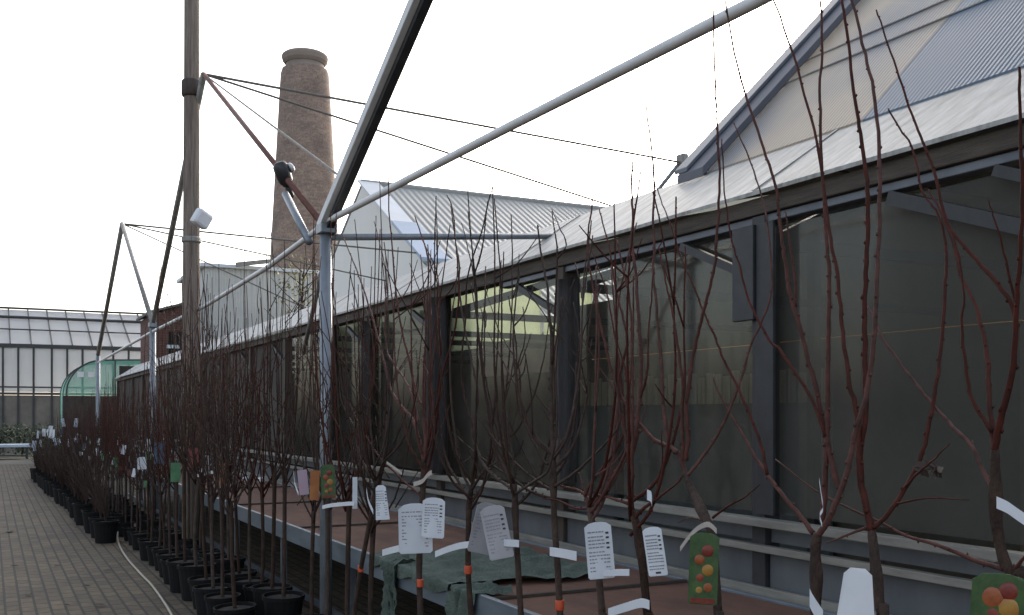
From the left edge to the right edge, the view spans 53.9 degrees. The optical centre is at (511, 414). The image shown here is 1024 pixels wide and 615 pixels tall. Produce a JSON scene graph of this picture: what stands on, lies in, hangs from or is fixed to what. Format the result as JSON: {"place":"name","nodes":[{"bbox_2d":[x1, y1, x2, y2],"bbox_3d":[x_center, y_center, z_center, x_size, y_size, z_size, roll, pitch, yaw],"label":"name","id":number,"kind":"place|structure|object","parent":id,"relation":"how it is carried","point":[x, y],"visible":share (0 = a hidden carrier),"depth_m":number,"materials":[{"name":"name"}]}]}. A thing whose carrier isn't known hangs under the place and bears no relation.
{"place":"outdoors","nodes":[
{"label":"outdoors","id":0,"kind":"place"},
{"bbox_2d":[0,451,56,464],"bbox_3d":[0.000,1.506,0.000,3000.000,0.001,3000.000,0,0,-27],"label":"ground","id":1,"kind":"structure","parent":0,"point":[13,460],"depth_m":33.86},
{"bbox_2d":[0,444,29,458],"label":"table","id":2,"kind":"object","parent":1,"relation":"on","point":[13,445],"visible":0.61,"depth_m":33.92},
{"bbox_2d":[0,422,59,454],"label":"hedge","id":3,"kind":"object","parent":1,"relation":"on","point":[21,437],"visible":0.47,"depth_m":36.13,"materials":[{"name":"green plant"}]},
{"bbox_2d":[0,306,143,451],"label":"glasshouse","id":4,"kind":"structure","parent":1,"relation":"on","point":[47,350],"depth_m":42.11,"materials":[{"name":"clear glass"}]},
{"bbox_2d":[136,303,181,446],"bbox_3d":[-10.451,-0.941,30.390,1.342,4.882,2.820,0,0,-27],"label":"brick hut","id":5,"kind":"object","parent":1,"relation":"on","point":[162,310],"visible":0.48,"depth_m":29.27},
{"bbox_2d":[176,259,318,461],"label":"shed","id":6,"kind":"structure","parent":1,"relation":"on","point":[217,280],"depth_m":29.21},
{"bbox_2d":[269,247,318,367],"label":"tree","id":7,"kind":"object","parent":1,"relation":"on","point":[304,276],"visible":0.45,"depth_m":27.49,"materials":[{"name":"brown plant"}]},
{"bbox_2d":[270,47,337,292],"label":"chimney","id":8,"kind":"object","parent":1,"relation":"on","point":[309,130],"visible":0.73,"depth_m":40.99,"materials":[{"name":"brick"}]},
{"bbox_2d":[294,179,613,371],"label":"barn","id":9,"kind":"structure","parent":1,"relation":"on","point":[407,202],"depth_m":22.79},
{"bbox_2d":[447,153,687,334],"bbox_3d":[0.479,-0.965,16.676,0.100,4.930,16.113,0,0,-27],"label":"pipe frame","id":10,"kind":"object","parent":1,"relation":"on","point":[681,157],"visible":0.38,"depth_m":13.44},
{"bbox_2d":[115,0,1023,614],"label":"greenhouse","id":11,"kind":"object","parent":1,"relation":"on","point":[959,62],"visible":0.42,"depth_m":8.29,"materials":[{"name":"glass"}]},
{"bbox_2d":[60,359,140,459],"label":"net tunnel","id":12,"kind":"structure","parent":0,"point":[80,382],"depth_m":33.33,"materials":[{"name":"green plastic"}]},
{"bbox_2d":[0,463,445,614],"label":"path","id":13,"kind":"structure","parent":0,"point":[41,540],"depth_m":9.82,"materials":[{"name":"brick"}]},
{"bbox_2d":[40,428,61,493],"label":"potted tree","id":14,"kind":"object","parent":13,"relation":"on","point":[44,480],"visible":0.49,"depth_m":19.21,"materials":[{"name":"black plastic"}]},
{"bbox_2d":[41,432,67,495],"bbox_3d":[-8.555,0.905,18.793,0.461,1.191,0.401,0,0,16],"label":"potted plant","id":15,"kind":"object","parent":13,"relation":"on","point":[47,481],"visible":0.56,"depth_m":18.75,"materials":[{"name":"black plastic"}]},
{"bbox_2d":[47,434,69,496],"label":"potted plant","id":16,"kind":"object","parent":13,"relation":"on","point":[50,483],"visible":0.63,"depth_m":18.38,"materials":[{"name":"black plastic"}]},
{"bbox_2d":[51,440,73,503],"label":"potted plant","id":17,"kind":"object","parent":13,"relation":"on","point":[56,491],"visible":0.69,"depth_m":16.97,"materials":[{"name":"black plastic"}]},
{"bbox_2d":[49,428,76,501],"bbox_3d":[-7.832,0.856,17.492,0.417,1.287,0.458,0,0,-45],"label":"potted plant","id":18,"kind":"object","parent":13,"relation":"on","point":[56,486],"visible":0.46,"depth_m":17.41,"materials":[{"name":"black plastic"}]},
{"bbox_2d":[56,434,80,505],"bbox_3d":[-7.324,0.904,16.604,0.386,1.193,0.425,0,0,-4],"label":"potted plant","id":19,"kind":"object","parent":13,"relation":"on","point":[64,490],"visible":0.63,"depth_m":16.54,"materials":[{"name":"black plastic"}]},
{"bbox_2d":[59,442,80,508],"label":"potted plant","id":20,"kind":"object","parent":13,"relation":"on","point":[64,498],"visible":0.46,"depth_m":16.06,"materials":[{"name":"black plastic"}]},
{"bbox_2d":[66,441,91,517],"bbox_3d":[-6.327,0.912,14.714,0.381,1.176,0.419,0,0,-12],"label":"potted shrub","id":21,"kind":"object","parent":13,"relation":"on","point":[71,501],"visible":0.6,"depth_m":14.66,"materials":[{"name":"brown plant"}]},
{"bbox_2d":[67,443,97,521],"bbox_3d":[-6.046,0.940,14.199,0.434,1.120,0.378,0,0,39],"label":"potted plant","id":22,"kind":"object","parent":13,"relation":"on","point":[81,496],"visible":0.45,"depth_m":14.18,"materials":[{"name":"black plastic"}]},
{"bbox_2d":[66,435,101,525],"bbox_3d":[-5.838,0.860,13.734,0.456,1.281,0.415,0,0,-34],"label":"potted plant","id":23,"kind":"object","parent":13,"relation":"on","point":[78,506],"visible":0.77,"depth_m":13.68,"materials":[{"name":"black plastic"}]},
{"bbox_2d":[74,445,110,529],"bbox_3d":[-5.491,0.933,13.229,0.439,1.134,0.382,0,0,-1],"label":"potted plant","id":24,"kind":"object","parent":13,"relation":"on","point":[90,481],"visible":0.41,"depth_m":13.21,"materials":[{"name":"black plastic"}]},
{"bbox_2d":[78,438,111,533],"bbox_3d":[-5.321,0.901,12.853,0.388,1.199,0.427,0,0,-12],"label":"potted plant","id":25,"kind":"object","parent":13,"relation":"on","point":[90,513],"visible":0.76,"depth_m":12.79,"materials":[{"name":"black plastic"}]},
{"bbox_2d":[82,390,108,501],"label":"potted tree","id":26,"kind":"object","parent":13,"relation":"on","point":[93,428],"visible":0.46,"depth_m":16.03,"materials":[{"name":"brown plant"}]},
{"bbox_2d":[86,389,110,486],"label":"potted tree","id":27,"kind":"object","parent":13,"relation":"on","point":[90,431],"visible":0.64,"depth_m":15.34,"materials":[{"name":"brown plant"}]},
{"bbox_2d":[83,450,117,537],"bbox_3d":[-5.036,0.960,12.316,0.364,1.081,0.418,0,0,24],"label":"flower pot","id":28,"kind":"object","parent":13,"relation":"on","point":[99,517],"visible":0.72,"depth_m":12.30,"materials":[{"name":"black plastic"}]},
{"bbox_2d":[93,411,116,509],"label":"potted tree","id":29,"kind":"object","parent":13,"relation":"on","point":[107,475],"visible":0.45,"depth_m":14.22,"materials":[{"name":"brown plant"}]},
{"bbox_2d":[86,448,124,543],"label":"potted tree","id":30,"kind":"object","parent":13,"relation":"on","point":[105,530],"visible":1,"depth_m":11.76,"materials":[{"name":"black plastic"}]},
{"bbox_2d":[99,382,127,513],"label":"potted tree","id":31,"kind":"object","parent":13,"relation":"on","point":[106,433],"visible":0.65,"depth_m":13.89,"materials":[{"name":"brown plant"}]},
{"bbox_2d":[99,396,132,515],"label":"potted tree","id":32,"kind":"object","parent":13,"relation":"on","point":[117,478],"visible":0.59,"depth_m":13.55,"materials":[{"name":"brown plant"}]},
{"bbox_2d":[108,372,134,531],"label":"potted tree","id":33,"kind":"object","parent":13,"relation":"on","point":[120,518],"visible":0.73,"depth_m":12.83,"materials":[{"name":"brown plant"}]},
{"bbox_2d":[110,377,136,536],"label":"potted tree","id":34,"kind":"object","parent":13,"relation":"on","point":[126,523],"visible":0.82,"depth_m":12.43,"materials":[{"name":"brown plant"}]},
{"bbox_2d":[109,373,139,518],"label":"potted tree","id":35,"kind":"object","parent":13,"relation":"on","point":[113,514],"visible":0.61,"depth_m":13.17,"materials":[{"name":"brown plant"}]},
{"bbox_2d":[115,398,145,544],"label":"potted tree","id":36,"kind":"object","parent":13,"relation":"on","point":[130,531],"visible":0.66,"depth_m":11.62,"materials":[{"name":"brown plant"}]},
{"bbox_2d":[117,371,144,511],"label":"potted tree","id":37,"kind":"object","parent":13,"relation":"on","point":[127,503],"visible":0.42,"depth_m":15.02,"materials":[{"name":"brown plant"}]},
{"bbox_2d":[118,389,145,540],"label":"potted tree","id":38,"kind":"object","parent":13,"relation":"on","point":[125,529],"visible":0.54,"depth_m":12.01,"materials":[{"name":"brown plant"}]},
{"bbox_2d":[120,401,153,549],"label":"potted tree","id":39,"kind":"object","parent":13,"relation":"on","point":[135,536],"visible":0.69,"depth_m":11.18,"materials":[{"name":"brown plant"}]},
{"bbox_2d":[124,365,162,551],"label":"potted tree","id":40,"kind":"object","parent":13,"relation":"on","point":[148,489],"visible":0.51,"depth_m":10.82,"materials":[{"name":"brown plant"}]},
{"bbox_2d":[130,375,158,531],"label":"potted tree","id":41,"kind":"object","parent":13,"relation":"on","point":[144,524],"visible":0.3,"depth_m":12.72,"materials":[{"name":"brown plant"}]},
{"bbox_2d":[117,532,172,614],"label":"garden hose","id":42,"kind":"object","parent":13,"relation":"on","point":[150,583],"visible":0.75,"depth_m":9.07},
{"bbox_2d":[130,355,172,560],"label":"potted tree","id":43,"kind":"object","parent":13,"relation":"on","point":[143,543],"visible":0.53,"depth_m":10.41,"materials":[{"name":"brown plant"}]},
{"bbox_2d":[138,394,169,536],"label":"potted tree","id":44,"kind":"object","parent":13,"relation":"on","point":[155,522],"visible":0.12,"depth_m":12.37,"materials":[{"name":"brown plant"}]},
{"bbox_2d":[138,375,177,570],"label":"potted tree","id":45,"kind":"object","parent":13,"relation":"on","point":[164,548],"visible":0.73,"depth_m":9.72,"materials":[{"name":"brown plant"}]},
{"bbox_2d":[137,350,179,565],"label":"potted tree","id":46,"kind":"object","parent":13,"relation":"on","point":[150,555],"visible":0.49,"depth_m":10.07,"materials":[{"name":"brown plant"}]},
{"bbox_2d":[145,379,181,544],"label":"potted tree","id":47,"kind":"object","parent":13,"relation":"on","point":[166,529],"visible":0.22,"depth_m":11.43,"materials":[{"name":"brown plant"}]},
{"bbox_2d":[144,306,188,577],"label":"potted tree","id":48,"kind":"object","parent":13,"relation":"on","point":[166,554],"visible":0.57,"depth_m":9.32,"materials":[{"name":"brown plant"}]},
{"bbox_2d":[155,387,181,546],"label":"potted tree","id":49,"kind":"object","parent":13,"relation":"on","point":[173,535],"visible":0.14,"depth_m":11.07,"materials":[{"name":"brown plant"}]},
{"bbox_2d":[143,306,203,584],"bbox_3d":[-3.035,0.254,8.997,0.488,2.498,0.488,0,0,-26],"label":"potted tree","id":50,"kind":"object","parent":13,"relation":"on","point":[164,570],"visible":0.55,"depth_m":8.98,"materials":[{"name":"brown plant"}]},
{"bbox_2d":[170,463,180,481],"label":"picture label","id":51,"kind":"object","parent":50,"relation":"hanging from","point":[175,472],"visible":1,"depth_m":8.86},
{"bbox_2d":[152,226,218,592],"bbox_3d":[-2.758,-0.058,8.545,0.505,3.122,0.584,0,0,-25],"label":"potted tree","id":52,"kind":"object","parent":13,"relation":"on","point":[173,573],"visible":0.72,"depth_m":8.52,"materials":[{"name":"brown plant"}]},
{"bbox_2d":[167,336,205,550],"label":"potted tree","id":53,"kind":"object","parent":13,"relation":"on","point":[189,541],"visible":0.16,"depth_m":10.44,"materials":[{"name":"brown plant"}]},
{"bbox_2d":[163,250,225,608],"bbox_3d":[-2.425,0.116,7.812,0.512,2.777,0.448,0,0,-29],"label":"potted tree","id":54,"kind":"object","parent":13,"relation":"on","point":[205,578],"visible":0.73,"depth_m":7.82,"materials":[{"name":"brown plant"}]},
{"bbox_2d":[156,284,234,600],"bbox_3d":[-2.579,0.214,8.194,0.554,2.571,0.515,-2,-1,41],"label":"potted tree","id":55,"kind":"object","parent":13,"relation":"on","point":[190,569],"visible":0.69,"depth_m":8.19,"materials":[{"name":"brown plant"}]},
{"bbox_2d":[181,0,212,538],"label":"wooden pole","id":56,"kind":"object","parent":13,"relation":"on","point":[196,217],"visible":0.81,"depth_m":10.80,"materials":[{"name":"brown wood"}]},
{"bbox_2d":[177,346,228,556],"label":"potted tree","id":57,"kind":"object","parent":13,"relation":"on","point":[189,553],"visible":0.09,"depth_m":9.79,"materials":[{"name":"brown plant"}]},
{"bbox_2d":[181,347,226,556],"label":"potted tree","id":58,"kind":"object","parent":13,"relation":"on","point":[200,549],"visible":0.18,"depth_m":9.51,"materials":[{"name":"brown plant"}]},
{"bbox_2d":[187,327,226,561],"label":"potted tree","id":59,"kind":"object","parent":13,"relation":"on","point":[216,553],"visible":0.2,"depth_m":9.17,"materials":[{"name":"brown plant"}]},
{"bbox_2d":[171,278,256,614],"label":"potted tree","id":60,"kind":"object","parent":13,"relation":"on","point":[200,591],"visible":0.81,"depth_m":7.49,"materials":[{"name":"brown plant"}]},
{"bbox_2d":[193,268,251,614],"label":"potted tree","id":61,"kind":"object","parent":13,"relation":"on","point":[211,600],"visible":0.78,"depth_m":7.14,"materials":[{"name":"brown plant"}]},
{"bbox_2d":[196,339,254,554],"bbox_3d":[-2.540,0.381,8.880,0.459,2.238,0.556,1,0,21],"label":"potted tree","id":62,"kind":"object","parent":13,"relation":"on","point":[223,431],"visible":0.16,"depth_m":8.86,"materials":[{"name":"brown plant"}]},
{"bbox_2d":[186,305,266,614],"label":"potted tree","id":63,"kind":"object","parent":13,"relation":"on","point":[233,607],"visible":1,"depth_m":6.77,"materials":[{"name":"brown plant"}]},
{"bbox_2d":[197,268,260,573],"bbox_3d":[-2.435,0.106,8.578,0.515,2.791,0.481,0,0,32],"label":"potted tree","id":64,"kind":"object","parent":13,"relation":"on","point":[217,560],"visible":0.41,"depth_m":8.55,"materials":[{"name":"brown plant"}]},
{"bbox_2d":[196,304,268,583],"bbox_3d":[-2.263,0.292,8.258,0.600,2.416,0.495,-2,2,-6],"label":"potted tree","id":65,"kind":"object","parent":13,"relation":"on","point":[241,572],"visible":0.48,"depth_m":8.25,"materials":[{"name":"brown plant"}]},
{"bbox_2d":[215,307,276,601],"bbox_3d":[-2.099,0.318,7.914,0.460,2.365,0.436,0,0,-23],"label":"potted tree","id":66,"kind":"object","parent":13,"relation":"on","point":[240,582],"visible":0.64,"depth_m":7.93,"materials":[{"name":"brown plant"}]},
{"bbox_2d":[226,296,296,614],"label":"potted tree","id":67,"kind":"object","parent":13,"relation":"on","point":[248,592],"visible":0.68,"depth_m":7.64,"materials":[{"name":"brown plant"}]},
{"bbox_2d":[241,217,308,614],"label":"potted tree","id":68,"kind":"object","parent":13,"relation":"on","point":[258,590],"visible":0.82,"depth_m":7.34,"materials":[{"name":"brown plant"}]},
{"bbox_2d":[252,210,315,614],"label":"potted tree","id":69,"kind":"object","parent":13,"relation":"on","point":[283,601],"visible":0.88,"depth_m":6.97,"materials":[{"name":"brown plant"}]},
{"bbox_2d":[271,291,361,614],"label":"potted tree","id":70,"kind":"object","parent":13,"relation":"on","point":[314,509],"visible":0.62,"depth_m":6.37,"materials":[{"name":"brown plant"}]},
{"bbox_2d":[270,256,363,614],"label":"potted tree","id":71,"kind":"object","parent":13,"relation":"on","point":[327,551],"visible":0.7,"depth_m":6.06,"materials":[{"name":"brown plant"}]},
{"bbox_2d":[296,177,381,614],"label":"potted tree","id":72,"kind":"object","parent":13,"relation":"on","point":[347,494],"visible":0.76,"depth_m":5.72,"materials":[{"name":"brown plant"}]},
{"bbox_2d":[297,469,308,494],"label":"picture label","id":73,"kind":"object","parent":72,"relation":"hanging from","point":[303,482],"visible":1,"depth_m":5.79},
{"bbox_2d":[324,249,429,614],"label":"potted tree","id":74,"kind":"object","parent":13,"relation":"on","point":[371,560],"visible":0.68,"depth_m":5.37,"materials":[{"name":"brown plant"}]},
{"bbox_2d":[328,247,429,614],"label":"potted tree","id":75,"kind":"object","parent":13,"relation":"on","point":[378,478],"visible":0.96,"depth_m":5.04,"materials":[{"name":"brown plant"}]},
{"bbox_2d":[309,470,319,499],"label":"picture label","id":76,"kind":"object","parent":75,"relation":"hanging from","point":[314,483],"visible":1,"depth_m":5.59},
{"bbox_2d":[320,465,335,497],"bbox_3d":[-0.992,0.360,5.434,0.083,0.183,0.006,0,0,-10],"label":"picture label","id":77,"kind":"object","parent":75,"relation":"hanging from","point":[328,485],"visible":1,"depth_m":5.43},
{"bbox_2d":[341,144,460,614],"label":"potted tree","id":78,"kind":"object","parent":13,"relation":"on","point":[424,450],"visible":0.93,"depth_m":4.55,"materials":[{"name":"brown plant"}]},
{"bbox_2d":[375,485,389,519],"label":"plant label","id":79,"kind":"object","parent":78,"relation":"hanging from","point":[382,511],"visible":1,"depth_m":4.75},
{"bbox_2d":[398,503,432,553],"bbox_3d":[-0.424,0.500,4.424,0.151,0.221,0.008,0,0,-9],"label":"plant label","id":80,"kind":"object","parent":78,"relation":"hanging from","point":[412,540],"visible":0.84,"depth_m":4.42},
{"bbox_2d":[422,498,444,538],"bbox_3d":[-0.341,0.448,4.371,0.105,0.177,0.006,0,0,10],"label":"plant label","id":81,"kind":"object","parent":78,"relation":"hanging from","point":[433,515],"visible":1,"depth_m":4.37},
{"bbox_2d":[96,0,771,614],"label":"pipe frame","id":82,"kind":"object","parent":13,"relation":"on","point":[408,28],"visible":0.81,"depth_m":6.71,"materials":[{"name":"metal"}]},
{"bbox_2d":[273,161,294,197],"bbox_3d":[-1.724,-1.784,7.630,0.176,0.272,0.133,0,0,-27],"label":"floodlight","id":83,"kind":"object","parent":82,"relation":"attached to","point":[283,170],"visible":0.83,"depth_m":7.59,"materials":[{"name":"black metal"}]},
{"bbox_2d":[383,182,530,614],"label":"potted tree","id":84,"kind":"object","parent":13,"relation":"on","point":[470,497],"visible":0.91,"depth_m":4.12,"materials":[{"name":"brown plant"}]},
{"bbox_2d":[435,541,468,556],"bbox_3d":[-0.245,0.547,4.082,0.002,0.105,0.340,0,0,-27],"label":"strap","id":85,"kind":"object","parent":84,"relation":"attached to","point":[452,547],"visible":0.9,"depth_m":4.08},
{"bbox_2d":[127,465,836,614],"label":"nursery bench","id":86,"kind":"object","parent":13,"relation":"on","point":[668,593],"visible":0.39,"depth_m":5.62,"materials":[{"name":"brown wood"}]},
{"bbox_2d":[368,546,587,614],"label":"shade net","id":87,"kind":"object","parent":86,"relation":"on","point":[440,573],"visible":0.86,"depth_m":5.74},
{"bbox_2d":[447,185,574,614],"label":"potted tree","id":88,"kind":"object","parent":13,"relation":"on","point":[512,487],"visible":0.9,"depth_m":3.73,"materials":[{"name":"brown plant"}]},
{"bbox_2d":[467,503,494,554],"bbox_3d":[-0.103,0.443,3.889,0.153,0.208,0.009,0,0,-27],"label":"plant label","id":89,"kind":"object","parent":88,"relation":"hanging from","point":[477,542],"visible":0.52,"depth_m":3.88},
{"bbox_2d":[480,505,513,560],"bbox_3d":[-0.055,0.436,3.713,0.127,0.205,0.006,0,0,7],"label":"plant label","id":90,"kind":"object","parent":88,"relation":"hanging from","point":[495,525],"visible":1,"depth_m":3.71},
{"bbox_2d":[452,210,620,614],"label":"potted tree","id":91,"kind":"object","parent":13,"relation":"on","point":[554,484],"visible":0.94,"depth_m":3.54,"materials":[{"name":"brown plant"}]},
{"bbox_2d":[542,199,661,614],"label":"potted tree","id":92,"kind":"object","parent":13,"relation":"on","point":[594,502],"visible":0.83,"depth_m":3.17,"materials":[{"name":"brown plant"}]},
{"bbox_2d":[550,547,576,560],"bbox_3d":[0.168,0.459,3.328,0.002,0.036,0.177,0,0,-27],"label":"strap","id":93,"kind":"object","parent":92,"relation":"attached to","point":[564,553],"visible":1,"depth_m":3.32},
{"bbox_2d":[584,522,614,579],"bbox_3d":[0.269,0.417,3.088,0.096,0.177,0.006,0,0,-1],"label":"plant label","id":94,"kind":"object","parent":92,"relation":"hanging from","point":[599,547],"visible":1,"depth_m":3.09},
{"bbox_2d":[579,161,685,614],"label":"potted tree","id":95,"kind":"object","parent":13,"relation":"on","point":[636,532],"visible":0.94,"depth_m":2.93,"materials":[{"name":"brown plant"}]},
{"bbox_2d":[604,569,628,575],"bbox_3d":[0.309,0.477,3.034,0.002,0.045,0.159,0,0,-27],"label":"strap","id":96,"kind":"object","parent":95,"relation":"attached to","point":[617,572],"visible":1,"depth_m":3.02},
{"bbox_2d":[608,598,649,614],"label":"strap","id":97,"kind":"object","parent":95,"relation":"attached to","point":[630,605],"visible":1,"depth_m":2.91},
{"bbox_2d":[642,527,667,576],"bbox_3d":[0.405,0.388,2.847,0.076,0.142,0.005,0,0,28],"label":"plant label","id":98,"kind":"object","parent":95,"relation":"hanging from","point":[655,551],"visible":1,"depth_m":2.85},
{"bbox_2d":[587,0,773,614],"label":"potted tree","id":99,"kind":"object","parent":13,"relation":"on","point":[701,510],"visible":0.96,"depth_m":2.77,"materials":[{"name":"brown plant"}]},
{"bbox_2d":[680,522,716,550],"bbox_3d":[0.491,0.325,2.661,0.002,0.092,0.156,0,0,-27],"label":"ribbon","id":100,"kind":"object","parent":99,"relation":"attached to","point":[704,525],"visible":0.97,"depth_m":2.65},
{"bbox_2d":[688,532,718,605],"bbox_3d":[0.495,0.399,2.606,0.080,0.188,0.006,0,0,11],"label":"picture label","id":101,"kind":"object","parent":99,"relation":"hanging from","point":[703,569],"visible":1,"depth_m":2.60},
{"bbox_2d":[655,0,881,614],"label":"potted tree","id":102,"kind":"object","parent":13,"relation":"on","point":[816,576],"visible":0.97,"depth_m":2.32,"materials":[{"name":"brown plant"}]},
{"bbox_2d":[810,590,822,614],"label":"strap","id":103,"kind":"object","parent":102,"relation":"attached to","point":[816,608],"visible":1,"depth_m":2.23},
{"bbox_2d":[772,0,968,614],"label":"potted tree","id":104,"kind":"object","parent":13,"relation":"on","point":[881,605],"visible":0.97,"depth_m":2.25,"materials":[{"name":"brown plant"}]},
{"bbox_2d":[837,568,873,614],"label":"plant label","id":105,"kind":"object","parent":104,"relation":"hanging from","point":[856,595],"visible":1,"depth_m":2.12,"materials":[{"name":"white plastic"}]},
{"bbox_2d":[912,459,943,478],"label":"dry leaves","id":106,"kind":"object","parent":104,"relation":"attached to","point":[935,471],"visible":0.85,"depth_m":2.14,"materials":[{"name":"grey plant"}]},
{"bbox_2d":[775,9,1023,578],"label":"potted tree","id":107,"kind":"object","parent":13,"relation":"on","point":[993,479],"visible":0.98,"depth_m":1.94,"materials":[{"name":"brown plant"}]},
{"bbox_2d":[970,573,1023,614],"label":"picture label","id":108,"kind":"object","parent":107,"relation":"hanging from","point":[997,594],"visible":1,"depth_m":1.80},
{"bbox_2d":[996,496,1023,524],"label":"strap","id":109,"kind":"object","parent":107,"relation":"attached to","point":[1010,509],"visible":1,"depth_m":1.82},
{"bbox_2d":[0,0,830,395],"label":"sky","id":110,"kind":"structure","parent":0,"point":[92,101],"materials":[{"name":"white"}]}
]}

